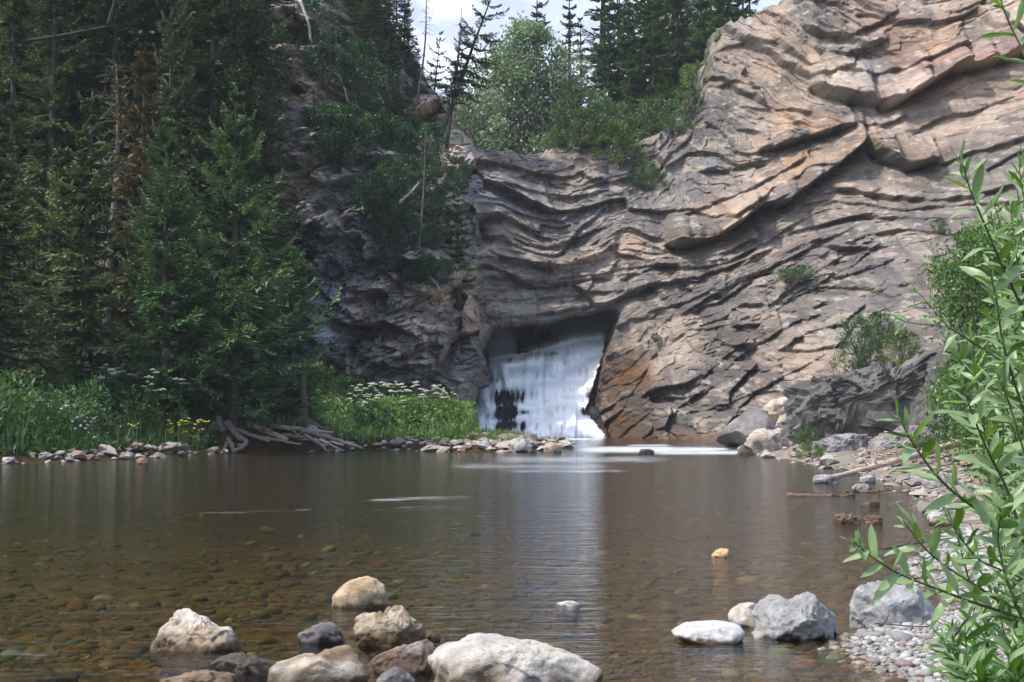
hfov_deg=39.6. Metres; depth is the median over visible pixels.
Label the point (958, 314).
shrub
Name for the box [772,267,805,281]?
shrub
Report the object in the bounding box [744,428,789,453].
boulder
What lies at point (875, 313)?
shrub
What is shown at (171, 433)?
yellow flower
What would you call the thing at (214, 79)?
spruce tree
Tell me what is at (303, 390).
stump
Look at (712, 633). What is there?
boulder
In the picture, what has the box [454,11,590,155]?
cottonwood tree
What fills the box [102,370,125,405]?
cow parsnip
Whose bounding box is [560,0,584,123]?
fir tree
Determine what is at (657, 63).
fir tree
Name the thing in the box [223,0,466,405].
wooded cliff
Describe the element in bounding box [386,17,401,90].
spruce tree
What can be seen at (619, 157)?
shrub
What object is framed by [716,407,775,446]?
boulder
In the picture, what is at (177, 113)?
spruce tree
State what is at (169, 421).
yellow flower
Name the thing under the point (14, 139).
spruce tree
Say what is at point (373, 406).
shrub
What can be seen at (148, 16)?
spruce tree
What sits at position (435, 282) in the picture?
snag
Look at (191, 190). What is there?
spruce tree
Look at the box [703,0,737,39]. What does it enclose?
fir tree
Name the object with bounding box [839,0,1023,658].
willow shrub
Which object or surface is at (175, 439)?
yellow flower
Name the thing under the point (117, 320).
shrub
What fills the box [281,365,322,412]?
shrub
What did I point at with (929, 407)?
shrub
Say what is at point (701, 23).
fir tree
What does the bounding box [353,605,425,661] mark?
boulder
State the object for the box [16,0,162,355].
spruce tree
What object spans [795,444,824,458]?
shrub
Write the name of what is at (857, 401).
rock outcrop
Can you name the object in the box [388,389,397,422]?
cow parsnip
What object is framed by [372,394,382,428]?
cow parsnip
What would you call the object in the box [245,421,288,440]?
driftwood
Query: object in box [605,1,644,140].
fir tree
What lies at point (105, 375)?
cow parsnip
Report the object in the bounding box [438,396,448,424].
cow parsnip
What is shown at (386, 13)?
spruce tree
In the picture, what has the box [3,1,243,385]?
wooded hillside
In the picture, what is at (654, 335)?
shrub
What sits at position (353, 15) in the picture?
spruce tree
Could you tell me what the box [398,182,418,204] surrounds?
snag
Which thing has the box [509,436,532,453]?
boulder
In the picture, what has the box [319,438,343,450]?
driftwood
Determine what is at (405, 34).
spruce tree
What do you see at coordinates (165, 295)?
spruce tree
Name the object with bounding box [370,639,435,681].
boulder
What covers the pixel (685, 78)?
shrub
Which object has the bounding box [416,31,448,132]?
pine tree
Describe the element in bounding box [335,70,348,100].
snag
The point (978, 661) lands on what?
aster plant
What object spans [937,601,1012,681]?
aster plant
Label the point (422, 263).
shrub
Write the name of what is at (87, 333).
spruce tree
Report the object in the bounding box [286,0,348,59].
shrub
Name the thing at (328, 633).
boulder
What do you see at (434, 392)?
cow parsnip
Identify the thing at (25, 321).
spruce tree
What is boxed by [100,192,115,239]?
snag
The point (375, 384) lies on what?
cow parsnip
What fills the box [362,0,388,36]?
spruce tree
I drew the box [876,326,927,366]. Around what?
shrub
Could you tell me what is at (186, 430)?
yellow flower
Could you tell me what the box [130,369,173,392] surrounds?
shrub
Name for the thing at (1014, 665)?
aster plant
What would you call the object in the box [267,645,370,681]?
boulder
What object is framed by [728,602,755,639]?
boulder
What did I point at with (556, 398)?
waterfall
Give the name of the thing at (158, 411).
cow parsnip
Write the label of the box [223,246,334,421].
spruce tree
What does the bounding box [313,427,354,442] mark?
driftwood
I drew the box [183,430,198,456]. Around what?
yellow flower
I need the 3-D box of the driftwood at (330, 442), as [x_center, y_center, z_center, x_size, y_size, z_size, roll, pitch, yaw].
[-6.233,3.070,44.859,2.117,0.491,0.480,-1,-3,23]
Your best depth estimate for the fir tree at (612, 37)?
100.05 m
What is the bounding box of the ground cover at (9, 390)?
[0,368,477,455]
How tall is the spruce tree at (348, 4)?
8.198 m
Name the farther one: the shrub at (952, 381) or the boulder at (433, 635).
the shrub at (952, 381)
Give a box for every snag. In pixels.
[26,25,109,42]
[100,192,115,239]
[106,0,116,25]
[298,0,311,42]
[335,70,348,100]
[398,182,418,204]
[428,275,441,290]
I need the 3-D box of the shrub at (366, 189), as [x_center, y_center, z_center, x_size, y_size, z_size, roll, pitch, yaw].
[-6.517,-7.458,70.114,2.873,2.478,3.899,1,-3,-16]
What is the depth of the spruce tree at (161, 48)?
63.32 m
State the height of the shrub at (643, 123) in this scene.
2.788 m
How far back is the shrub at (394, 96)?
76.09 m
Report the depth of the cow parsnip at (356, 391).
50.68 m
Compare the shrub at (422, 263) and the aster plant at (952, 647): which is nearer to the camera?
the aster plant at (952, 647)
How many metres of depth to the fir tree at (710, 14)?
107.68 m
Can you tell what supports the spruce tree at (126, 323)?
on the riverbed
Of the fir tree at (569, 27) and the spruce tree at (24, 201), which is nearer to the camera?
the spruce tree at (24, 201)
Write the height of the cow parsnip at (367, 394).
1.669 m
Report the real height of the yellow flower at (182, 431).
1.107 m
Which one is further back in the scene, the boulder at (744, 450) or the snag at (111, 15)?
the snag at (111, 15)
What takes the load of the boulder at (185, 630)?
on the riverbed
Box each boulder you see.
[0,669,77,681]
[136,457,148,468]
[147,608,240,676]
[159,670,237,681]
[210,652,277,681]
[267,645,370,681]
[297,621,345,653]
[330,576,388,630]
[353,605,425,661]
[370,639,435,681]
[376,667,415,681]
[425,630,440,647]
[428,633,603,681]
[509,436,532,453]
[543,442,560,456]
[555,601,582,623]
[639,449,653,458]
[671,620,744,654]
[711,548,728,567]
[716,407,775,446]
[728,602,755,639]
[736,444,753,457]
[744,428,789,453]
[751,591,836,649]
[763,396,788,422]
[776,414,785,425]
[813,474,838,491]
[833,513,860,534]
[849,580,934,630]
[852,483,871,497]
[860,475,875,485]
[861,500,879,513]
[863,514,882,531]
[923,471,958,487]
[927,510,963,527]
[947,491,968,504]
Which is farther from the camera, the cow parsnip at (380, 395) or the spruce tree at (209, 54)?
the spruce tree at (209, 54)
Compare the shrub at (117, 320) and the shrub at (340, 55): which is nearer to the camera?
the shrub at (117, 320)
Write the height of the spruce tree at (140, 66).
14.430 m
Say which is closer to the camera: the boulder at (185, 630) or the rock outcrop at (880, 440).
the boulder at (185, 630)
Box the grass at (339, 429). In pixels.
[0,396,536,455]
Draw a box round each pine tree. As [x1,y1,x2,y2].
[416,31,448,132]
[428,0,509,149]
[433,24,472,148]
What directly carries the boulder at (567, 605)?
in the river
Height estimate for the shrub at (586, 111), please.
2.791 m
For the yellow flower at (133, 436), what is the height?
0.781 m
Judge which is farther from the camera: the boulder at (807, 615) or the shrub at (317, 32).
the shrub at (317, 32)
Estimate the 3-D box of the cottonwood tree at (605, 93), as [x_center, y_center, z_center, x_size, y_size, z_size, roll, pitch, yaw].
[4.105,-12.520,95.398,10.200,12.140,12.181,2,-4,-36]
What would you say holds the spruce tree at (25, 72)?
on the riverbed
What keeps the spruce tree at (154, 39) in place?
on the riverbed
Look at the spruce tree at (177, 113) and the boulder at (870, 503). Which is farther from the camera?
the spruce tree at (177, 113)
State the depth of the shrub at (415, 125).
76.04 m
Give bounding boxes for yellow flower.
[120,423,138,445]
[130,403,157,433]
[161,412,174,436]
[161,422,182,442]
[166,430,185,455]
[167,418,189,449]
[168,427,184,452]
[179,421,196,444]
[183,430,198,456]
[190,435,207,456]
[193,419,209,454]
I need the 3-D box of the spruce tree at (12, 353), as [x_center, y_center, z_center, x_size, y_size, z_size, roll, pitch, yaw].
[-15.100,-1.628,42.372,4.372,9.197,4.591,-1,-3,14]
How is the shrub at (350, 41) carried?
on the wooded cliff at (386, 324)
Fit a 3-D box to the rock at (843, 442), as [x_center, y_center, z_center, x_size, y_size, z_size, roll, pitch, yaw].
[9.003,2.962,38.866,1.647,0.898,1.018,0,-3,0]
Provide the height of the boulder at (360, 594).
0.365 m
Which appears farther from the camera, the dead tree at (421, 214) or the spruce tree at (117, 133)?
the dead tree at (421, 214)
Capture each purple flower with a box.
[29,400,52,435]
[38,399,67,434]
[71,416,91,445]
[93,432,107,457]
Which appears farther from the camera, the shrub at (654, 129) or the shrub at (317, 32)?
the shrub at (654, 129)
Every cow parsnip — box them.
[82,361,94,400]
[94,364,109,407]
[98,367,110,402]
[101,368,117,410]
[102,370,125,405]
[111,370,122,411]
[115,363,134,419]
[135,385,149,422]
[142,369,159,418]
[144,381,153,429]
[148,374,173,430]
[148,388,163,432]
[170,377,190,439]
[350,387,368,428]
[362,393,368,426]
[365,394,374,425]
[370,381,384,413]
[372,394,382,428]
[380,383,392,416]
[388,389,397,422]
[398,383,406,409]
[412,381,418,409]
[428,387,438,422]
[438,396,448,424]
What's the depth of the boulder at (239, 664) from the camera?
7.12 m
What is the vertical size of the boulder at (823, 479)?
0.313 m
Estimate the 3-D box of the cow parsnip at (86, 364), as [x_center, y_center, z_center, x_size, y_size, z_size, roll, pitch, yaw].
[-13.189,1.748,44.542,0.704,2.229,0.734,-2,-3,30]
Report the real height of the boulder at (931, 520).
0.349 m
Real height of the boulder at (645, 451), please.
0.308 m
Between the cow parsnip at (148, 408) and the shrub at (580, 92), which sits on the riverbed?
the cow parsnip at (148, 408)
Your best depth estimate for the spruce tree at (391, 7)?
82.99 m
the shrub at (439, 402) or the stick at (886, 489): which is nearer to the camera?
the stick at (886, 489)
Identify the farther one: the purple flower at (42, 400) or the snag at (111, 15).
the snag at (111, 15)
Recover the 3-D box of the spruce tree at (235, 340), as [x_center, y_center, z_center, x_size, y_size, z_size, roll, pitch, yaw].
[-8.633,-2.403,45.749,5.629,12.031,5.842,1,-3,-23]
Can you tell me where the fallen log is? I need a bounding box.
[833,437,970,478]
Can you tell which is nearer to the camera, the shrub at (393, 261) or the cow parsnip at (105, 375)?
the cow parsnip at (105, 375)
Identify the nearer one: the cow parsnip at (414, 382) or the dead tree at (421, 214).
the cow parsnip at (414, 382)
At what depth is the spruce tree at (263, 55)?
60.32 m
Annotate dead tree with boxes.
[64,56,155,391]
[404,0,434,123]
[410,130,431,265]
[442,8,466,108]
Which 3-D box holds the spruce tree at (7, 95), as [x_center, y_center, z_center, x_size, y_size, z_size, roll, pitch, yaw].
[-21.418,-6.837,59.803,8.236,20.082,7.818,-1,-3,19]
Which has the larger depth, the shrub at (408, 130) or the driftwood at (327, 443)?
the shrub at (408, 130)
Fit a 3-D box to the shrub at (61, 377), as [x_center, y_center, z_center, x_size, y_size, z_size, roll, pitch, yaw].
[-15.339,1.725,46.792,3.508,2.443,2.635,-2,-3,34]
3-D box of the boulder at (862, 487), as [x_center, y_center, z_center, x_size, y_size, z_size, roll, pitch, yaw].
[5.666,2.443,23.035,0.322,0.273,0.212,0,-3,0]
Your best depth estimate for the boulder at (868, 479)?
25.98 m
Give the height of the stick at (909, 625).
0.161 m
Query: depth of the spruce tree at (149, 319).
50.76 m
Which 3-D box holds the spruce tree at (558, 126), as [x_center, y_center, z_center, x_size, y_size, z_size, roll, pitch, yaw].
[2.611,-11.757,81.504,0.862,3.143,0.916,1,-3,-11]
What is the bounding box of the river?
[0,437,951,681]
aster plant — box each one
[918,618,1000,681]
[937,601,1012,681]
[938,644,1008,681]
[978,574,1023,681]
[978,624,1023,681]
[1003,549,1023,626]
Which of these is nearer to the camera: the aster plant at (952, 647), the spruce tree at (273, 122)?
the aster plant at (952, 647)
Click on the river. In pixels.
(613, 450)
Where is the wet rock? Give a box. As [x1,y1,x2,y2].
[495,394,516,409]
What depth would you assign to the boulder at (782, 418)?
50.04 m
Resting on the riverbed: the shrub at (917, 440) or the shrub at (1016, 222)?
the shrub at (917, 440)
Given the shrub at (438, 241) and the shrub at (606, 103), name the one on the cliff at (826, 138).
the shrub at (606, 103)
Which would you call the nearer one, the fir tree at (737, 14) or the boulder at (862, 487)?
the boulder at (862, 487)
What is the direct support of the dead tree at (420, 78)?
on the wooded cliff at (386, 324)
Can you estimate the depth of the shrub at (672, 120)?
79.25 m
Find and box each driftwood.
[244,420,333,433]
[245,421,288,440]
[256,434,300,444]
[260,427,305,437]
[283,432,344,445]
[299,427,362,449]
[304,433,330,452]
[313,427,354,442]
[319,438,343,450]
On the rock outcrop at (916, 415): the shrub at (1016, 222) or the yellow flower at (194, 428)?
the shrub at (1016, 222)
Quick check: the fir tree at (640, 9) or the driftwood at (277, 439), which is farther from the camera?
the fir tree at (640, 9)
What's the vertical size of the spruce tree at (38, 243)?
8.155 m
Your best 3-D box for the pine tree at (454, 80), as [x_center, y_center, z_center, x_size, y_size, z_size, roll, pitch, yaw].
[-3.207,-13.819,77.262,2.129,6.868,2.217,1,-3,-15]
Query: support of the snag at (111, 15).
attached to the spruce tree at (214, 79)
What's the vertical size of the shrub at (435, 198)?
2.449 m
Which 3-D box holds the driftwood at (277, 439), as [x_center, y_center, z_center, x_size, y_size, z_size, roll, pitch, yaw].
[-7.447,3.087,44.606,1.750,0.366,0.186,-1,-3,17]
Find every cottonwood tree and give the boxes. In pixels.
[440,62,543,151]
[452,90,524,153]
[453,26,571,153]
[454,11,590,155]
[492,73,638,145]
[495,33,628,154]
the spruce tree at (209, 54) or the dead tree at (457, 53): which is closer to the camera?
the spruce tree at (209, 54)
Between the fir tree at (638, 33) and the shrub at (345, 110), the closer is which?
the shrub at (345, 110)
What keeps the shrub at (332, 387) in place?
on the riverbed
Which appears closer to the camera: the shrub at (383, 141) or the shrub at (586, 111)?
the shrub at (383, 141)
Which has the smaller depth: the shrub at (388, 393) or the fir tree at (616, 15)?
the shrub at (388, 393)
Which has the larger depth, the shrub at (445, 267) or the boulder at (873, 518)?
the shrub at (445, 267)
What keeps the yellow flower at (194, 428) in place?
on the riverbed
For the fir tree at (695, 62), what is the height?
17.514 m
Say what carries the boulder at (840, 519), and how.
on the riverbed
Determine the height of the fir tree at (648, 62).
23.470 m
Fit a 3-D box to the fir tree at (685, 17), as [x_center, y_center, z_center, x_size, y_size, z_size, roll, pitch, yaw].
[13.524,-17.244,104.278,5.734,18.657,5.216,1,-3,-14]
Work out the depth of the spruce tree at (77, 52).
64.64 m
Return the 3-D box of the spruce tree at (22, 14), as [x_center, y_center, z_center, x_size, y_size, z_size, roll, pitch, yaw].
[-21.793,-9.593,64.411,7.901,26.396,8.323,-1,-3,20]
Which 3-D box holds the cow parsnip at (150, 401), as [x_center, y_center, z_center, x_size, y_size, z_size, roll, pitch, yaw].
[-11.001,1.900,43.255,0.721,2.155,0.681,-2,-3,35]
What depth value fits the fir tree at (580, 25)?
116.26 m
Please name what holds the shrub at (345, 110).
on the wooded cliff at (386, 324)
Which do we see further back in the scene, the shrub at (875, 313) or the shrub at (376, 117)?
the shrub at (376, 117)
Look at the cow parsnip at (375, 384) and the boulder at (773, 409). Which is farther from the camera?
the cow parsnip at (375, 384)
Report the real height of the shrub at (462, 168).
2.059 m
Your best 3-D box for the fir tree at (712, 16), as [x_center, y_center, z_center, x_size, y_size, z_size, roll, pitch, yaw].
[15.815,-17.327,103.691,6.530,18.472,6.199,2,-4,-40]
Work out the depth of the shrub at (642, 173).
77.16 m
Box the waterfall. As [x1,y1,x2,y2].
[476,335,606,437]
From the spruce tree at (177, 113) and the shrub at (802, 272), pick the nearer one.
the spruce tree at (177, 113)
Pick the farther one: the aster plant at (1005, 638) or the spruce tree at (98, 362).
the spruce tree at (98, 362)
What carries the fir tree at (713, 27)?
on the cliff at (826, 138)
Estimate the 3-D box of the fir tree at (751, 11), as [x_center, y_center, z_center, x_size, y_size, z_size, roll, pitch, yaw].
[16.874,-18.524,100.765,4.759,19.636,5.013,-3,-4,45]
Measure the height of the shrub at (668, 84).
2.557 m
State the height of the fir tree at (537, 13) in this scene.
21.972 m
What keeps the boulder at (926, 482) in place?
on the riverbed
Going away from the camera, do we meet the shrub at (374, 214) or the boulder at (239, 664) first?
the boulder at (239, 664)
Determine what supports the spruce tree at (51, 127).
on the riverbed
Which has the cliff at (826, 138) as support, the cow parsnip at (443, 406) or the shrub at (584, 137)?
the shrub at (584, 137)
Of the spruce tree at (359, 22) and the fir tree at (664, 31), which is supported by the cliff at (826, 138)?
the fir tree at (664, 31)
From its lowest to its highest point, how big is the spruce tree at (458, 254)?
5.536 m
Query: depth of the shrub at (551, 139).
80.02 m
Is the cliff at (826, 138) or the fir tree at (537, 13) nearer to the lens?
the cliff at (826, 138)
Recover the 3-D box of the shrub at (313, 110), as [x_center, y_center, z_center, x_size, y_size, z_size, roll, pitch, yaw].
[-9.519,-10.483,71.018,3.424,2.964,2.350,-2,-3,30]
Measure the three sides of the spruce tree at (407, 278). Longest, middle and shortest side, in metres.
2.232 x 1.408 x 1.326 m
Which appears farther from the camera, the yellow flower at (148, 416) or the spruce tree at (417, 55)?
the spruce tree at (417, 55)
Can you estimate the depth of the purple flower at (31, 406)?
38.03 m
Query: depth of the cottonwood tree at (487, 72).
92.60 m
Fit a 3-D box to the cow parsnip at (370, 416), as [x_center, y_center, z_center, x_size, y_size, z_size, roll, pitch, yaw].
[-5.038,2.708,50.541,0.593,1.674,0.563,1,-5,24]
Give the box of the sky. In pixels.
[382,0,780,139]
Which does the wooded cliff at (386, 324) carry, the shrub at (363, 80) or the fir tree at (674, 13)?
the shrub at (363, 80)
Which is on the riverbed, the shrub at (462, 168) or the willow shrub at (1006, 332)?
the willow shrub at (1006, 332)
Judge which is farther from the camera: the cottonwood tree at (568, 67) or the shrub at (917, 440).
the cottonwood tree at (568, 67)
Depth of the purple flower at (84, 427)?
38.74 m
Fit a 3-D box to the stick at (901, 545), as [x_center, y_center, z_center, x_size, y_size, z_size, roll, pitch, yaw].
[3.805,1.829,13.130,0.931,0.150,0.207,2,-4,-37]
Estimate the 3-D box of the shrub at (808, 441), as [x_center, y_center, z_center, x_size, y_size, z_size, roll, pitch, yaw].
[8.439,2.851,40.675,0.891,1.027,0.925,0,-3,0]
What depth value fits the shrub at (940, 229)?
64.20 m
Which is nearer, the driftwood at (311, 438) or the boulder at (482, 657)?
the boulder at (482, 657)
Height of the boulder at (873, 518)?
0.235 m
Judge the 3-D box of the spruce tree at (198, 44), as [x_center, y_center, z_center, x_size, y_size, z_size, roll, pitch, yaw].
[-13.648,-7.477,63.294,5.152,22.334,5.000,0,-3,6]
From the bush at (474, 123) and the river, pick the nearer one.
the river
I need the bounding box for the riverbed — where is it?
[0,411,1023,681]
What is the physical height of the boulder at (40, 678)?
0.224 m
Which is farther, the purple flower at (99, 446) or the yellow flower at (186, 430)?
the yellow flower at (186, 430)
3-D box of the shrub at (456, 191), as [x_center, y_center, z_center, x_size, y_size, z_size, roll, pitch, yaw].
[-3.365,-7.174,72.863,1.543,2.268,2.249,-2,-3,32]
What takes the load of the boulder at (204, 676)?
on the riverbed
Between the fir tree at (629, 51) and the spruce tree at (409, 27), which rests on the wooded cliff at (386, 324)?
the spruce tree at (409, 27)
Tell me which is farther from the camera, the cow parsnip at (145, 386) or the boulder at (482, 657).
the cow parsnip at (145, 386)
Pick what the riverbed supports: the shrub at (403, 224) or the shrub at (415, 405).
the shrub at (415, 405)
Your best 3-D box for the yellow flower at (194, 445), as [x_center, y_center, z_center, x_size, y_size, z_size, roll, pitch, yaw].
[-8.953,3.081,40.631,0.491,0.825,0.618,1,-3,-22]
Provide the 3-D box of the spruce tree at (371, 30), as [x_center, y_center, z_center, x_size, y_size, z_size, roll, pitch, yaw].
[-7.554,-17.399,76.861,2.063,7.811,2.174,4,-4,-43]
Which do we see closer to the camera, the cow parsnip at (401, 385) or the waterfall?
the cow parsnip at (401, 385)
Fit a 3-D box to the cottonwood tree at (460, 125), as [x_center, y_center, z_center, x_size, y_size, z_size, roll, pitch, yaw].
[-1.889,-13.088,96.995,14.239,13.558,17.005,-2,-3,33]
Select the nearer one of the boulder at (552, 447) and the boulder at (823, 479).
the boulder at (823, 479)
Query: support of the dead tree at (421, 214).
on the wooded cliff at (386, 324)
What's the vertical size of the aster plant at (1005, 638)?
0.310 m
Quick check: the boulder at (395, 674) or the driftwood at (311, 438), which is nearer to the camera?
the boulder at (395, 674)
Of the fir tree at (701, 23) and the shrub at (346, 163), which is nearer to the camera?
the shrub at (346, 163)
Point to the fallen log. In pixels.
(874, 465)
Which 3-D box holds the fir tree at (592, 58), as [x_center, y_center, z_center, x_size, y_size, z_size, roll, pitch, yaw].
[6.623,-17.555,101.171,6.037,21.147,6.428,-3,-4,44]
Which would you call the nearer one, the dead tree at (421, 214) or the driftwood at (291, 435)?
the driftwood at (291, 435)
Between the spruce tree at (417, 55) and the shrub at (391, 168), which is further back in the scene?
the spruce tree at (417, 55)
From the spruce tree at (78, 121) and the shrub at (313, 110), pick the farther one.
the shrub at (313, 110)
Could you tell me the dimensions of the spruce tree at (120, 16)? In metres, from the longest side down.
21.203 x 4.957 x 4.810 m
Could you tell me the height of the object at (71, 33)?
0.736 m
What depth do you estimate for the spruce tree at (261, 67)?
59.64 m
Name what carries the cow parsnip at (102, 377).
on the riverbed
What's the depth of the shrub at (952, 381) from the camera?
29.66 m
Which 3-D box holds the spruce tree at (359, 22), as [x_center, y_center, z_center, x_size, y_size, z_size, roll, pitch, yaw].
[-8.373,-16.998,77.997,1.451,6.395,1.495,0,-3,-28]
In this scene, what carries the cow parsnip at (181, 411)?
on the riverbed
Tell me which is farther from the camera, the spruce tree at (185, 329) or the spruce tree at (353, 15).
the spruce tree at (353, 15)
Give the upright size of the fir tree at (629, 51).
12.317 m
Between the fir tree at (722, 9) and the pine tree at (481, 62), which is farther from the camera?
the fir tree at (722, 9)
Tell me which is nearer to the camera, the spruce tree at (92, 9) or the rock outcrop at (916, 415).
the rock outcrop at (916, 415)
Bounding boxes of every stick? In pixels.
[786,487,856,498]
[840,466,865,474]
[860,488,893,492]
[875,607,974,626]
[883,533,952,548]
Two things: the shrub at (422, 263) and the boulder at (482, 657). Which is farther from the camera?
the shrub at (422, 263)
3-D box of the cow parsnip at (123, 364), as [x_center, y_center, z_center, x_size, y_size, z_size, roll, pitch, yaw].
[-11.942,1.755,43.972,0.598,2.182,0.910,1,-7,-41]
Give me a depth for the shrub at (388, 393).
59.55 m
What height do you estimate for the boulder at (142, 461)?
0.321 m
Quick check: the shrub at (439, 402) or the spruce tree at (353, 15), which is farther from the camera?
the spruce tree at (353, 15)
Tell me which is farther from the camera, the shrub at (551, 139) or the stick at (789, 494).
the shrub at (551, 139)
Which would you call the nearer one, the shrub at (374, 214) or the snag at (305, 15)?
the shrub at (374, 214)
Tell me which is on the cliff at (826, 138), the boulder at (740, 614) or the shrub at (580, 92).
the shrub at (580, 92)
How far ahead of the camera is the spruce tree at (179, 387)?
45.59 m
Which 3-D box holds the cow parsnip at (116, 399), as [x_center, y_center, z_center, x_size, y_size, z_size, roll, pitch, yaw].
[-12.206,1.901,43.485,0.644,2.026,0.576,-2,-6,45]
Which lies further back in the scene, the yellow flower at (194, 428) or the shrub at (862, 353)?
the shrub at (862, 353)
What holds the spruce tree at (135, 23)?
on the riverbed
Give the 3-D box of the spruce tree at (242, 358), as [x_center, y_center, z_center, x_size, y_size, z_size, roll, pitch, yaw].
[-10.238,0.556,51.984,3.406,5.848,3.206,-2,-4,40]
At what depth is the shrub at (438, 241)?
70.29 m
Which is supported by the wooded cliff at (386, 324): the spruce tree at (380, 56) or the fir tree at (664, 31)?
the spruce tree at (380, 56)
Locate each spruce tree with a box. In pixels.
[0,0,51,365]
[0,0,82,332]
[0,0,89,328]
[0,0,151,355]
[0,11,58,152]
[0,11,64,355]
[0,132,80,400]
[2,0,113,378]
[5,244,62,385]
[7,91,154,404]
[14,146,80,386]
[15,195,69,381]
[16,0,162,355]
[17,230,117,392]
[62,0,161,357]
[66,0,97,214]
[72,0,182,363]
[80,117,250,424]
[97,0,226,392]
[97,41,195,391]
[100,0,175,315]
[111,256,137,379]
[111,274,203,391]
[114,0,204,369]
[127,0,279,270]
[134,0,309,360]
[136,0,313,391]
[136,275,242,426]
[156,173,217,404]
[157,81,341,453]
[160,0,228,268]
[160,0,326,383]
[173,275,205,390]
[204,279,275,408]
[215,0,306,405]
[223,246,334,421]
[227,0,313,404]
[345,1,357,27]
[346,0,368,37]
[350,0,367,57]
[357,0,391,90]
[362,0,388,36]
[374,0,402,69]
[377,26,385,63]
[378,0,401,34]
[381,0,406,88]
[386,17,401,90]
[392,0,419,94]
[400,244,419,282]
[401,14,418,64]
[408,38,424,92]
[430,198,479,308]
[554,111,560,146]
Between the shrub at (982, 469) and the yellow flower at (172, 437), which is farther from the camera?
the yellow flower at (172, 437)
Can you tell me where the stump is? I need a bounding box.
[291,374,330,429]
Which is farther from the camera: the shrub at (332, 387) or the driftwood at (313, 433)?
the shrub at (332, 387)
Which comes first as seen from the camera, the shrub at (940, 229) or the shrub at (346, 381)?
the shrub at (346, 381)
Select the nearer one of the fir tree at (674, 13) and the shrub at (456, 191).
the shrub at (456, 191)
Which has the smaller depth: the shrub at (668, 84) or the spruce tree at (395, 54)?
the spruce tree at (395, 54)
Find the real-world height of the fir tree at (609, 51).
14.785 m
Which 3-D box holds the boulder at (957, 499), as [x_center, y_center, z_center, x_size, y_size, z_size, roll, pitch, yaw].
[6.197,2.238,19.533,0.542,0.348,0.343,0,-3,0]
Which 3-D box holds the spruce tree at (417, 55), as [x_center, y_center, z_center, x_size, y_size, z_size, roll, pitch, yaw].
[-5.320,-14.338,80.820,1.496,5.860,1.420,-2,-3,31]
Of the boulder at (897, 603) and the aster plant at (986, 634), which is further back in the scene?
the boulder at (897, 603)
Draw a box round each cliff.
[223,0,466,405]
[452,0,1023,445]
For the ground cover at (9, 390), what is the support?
on the riverbed
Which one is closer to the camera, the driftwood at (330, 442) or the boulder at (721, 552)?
the boulder at (721, 552)
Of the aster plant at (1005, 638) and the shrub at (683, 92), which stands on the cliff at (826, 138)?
the shrub at (683, 92)
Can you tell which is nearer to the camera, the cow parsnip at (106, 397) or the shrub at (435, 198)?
the cow parsnip at (106, 397)
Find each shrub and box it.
[10,357,76,391]
[93,314,150,380]
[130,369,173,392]
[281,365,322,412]
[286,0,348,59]
[296,101,354,159]
[297,39,360,98]
[306,362,346,411]
[311,97,385,171]
[311,102,357,133]
[322,372,373,405]
[332,36,366,73]
[334,33,387,113]
[339,399,403,432]
[350,111,416,175]
[351,165,411,213]
[351,188,411,240]
[353,94,398,141]
[362,381,420,401]
[366,62,407,118]
[374,200,442,246]
[375,150,445,209]
[375,237,414,269]
[379,115,423,179]
[385,97,418,140]
[393,400,428,430]
[401,249,438,282]
[405,201,461,248]
[406,120,453,174]
[409,165,451,212]
[413,255,460,287]
[413,391,466,424]
[437,180,466,221]
[445,155,472,190]
[539,127,569,150]
[546,79,609,144]
[564,105,604,153]
[570,121,612,150]
[574,94,634,146]
[590,118,650,169]
[622,98,670,139]
[627,161,668,189]
[629,97,675,136]
[648,76,689,108]
[649,332,660,342]
[657,111,694,136]
[670,82,704,116]
[672,61,704,99]
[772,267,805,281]
[789,264,814,282]
[791,424,822,451]
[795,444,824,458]
[825,310,892,373]
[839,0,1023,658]
[863,310,896,348]
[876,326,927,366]
[895,308,1022,460]
[902,435,945,452]
[914,216,1023,341]
[919,353,994,447]
[929,217,949,234]
[938,401,1021,487]
[941,162,1023,661]
[952,215,1023,308]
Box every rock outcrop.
[775,346,941,443]
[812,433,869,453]
[867,425,952,449]
[908,313,1015,432]
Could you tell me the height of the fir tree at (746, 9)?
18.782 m
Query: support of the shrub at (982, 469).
on the riverbed
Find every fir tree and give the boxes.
[529,0,550,112]
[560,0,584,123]
[571,16,587,103]
[574,0,624,129]
[584,0,646,128]
[589,5,625,136]
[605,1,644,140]
[612,0,626,101]
[613,0,646,142]
[617,0,676,136]
[622,1,648,115]
[623,0,666,99]
[637,0,697,104]
[638,0,685,84]
[646,0,699,116]
[649,11,670,125]
[679,0,699,74]
[679,0,718,100]
[691,0,711,63]
[696,4,716,60]
[699,1,741,51]
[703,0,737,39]
[706,0,727,37]
[725,0,758,20]
[728,1,743,20]
[729,0,750,21]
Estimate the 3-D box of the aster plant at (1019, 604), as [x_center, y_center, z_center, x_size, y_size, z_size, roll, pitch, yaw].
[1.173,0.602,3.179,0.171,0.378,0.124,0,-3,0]
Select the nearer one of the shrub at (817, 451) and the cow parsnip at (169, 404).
the shrub at (817, 451)
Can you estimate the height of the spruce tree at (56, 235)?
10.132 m
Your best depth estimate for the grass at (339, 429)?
44.84 m
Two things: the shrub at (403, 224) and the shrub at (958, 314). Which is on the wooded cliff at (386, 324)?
the shrub at (403, 224)
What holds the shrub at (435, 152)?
on the wooded cliff at (386, 324)
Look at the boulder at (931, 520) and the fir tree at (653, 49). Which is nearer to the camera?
the boulder at (931, 520)

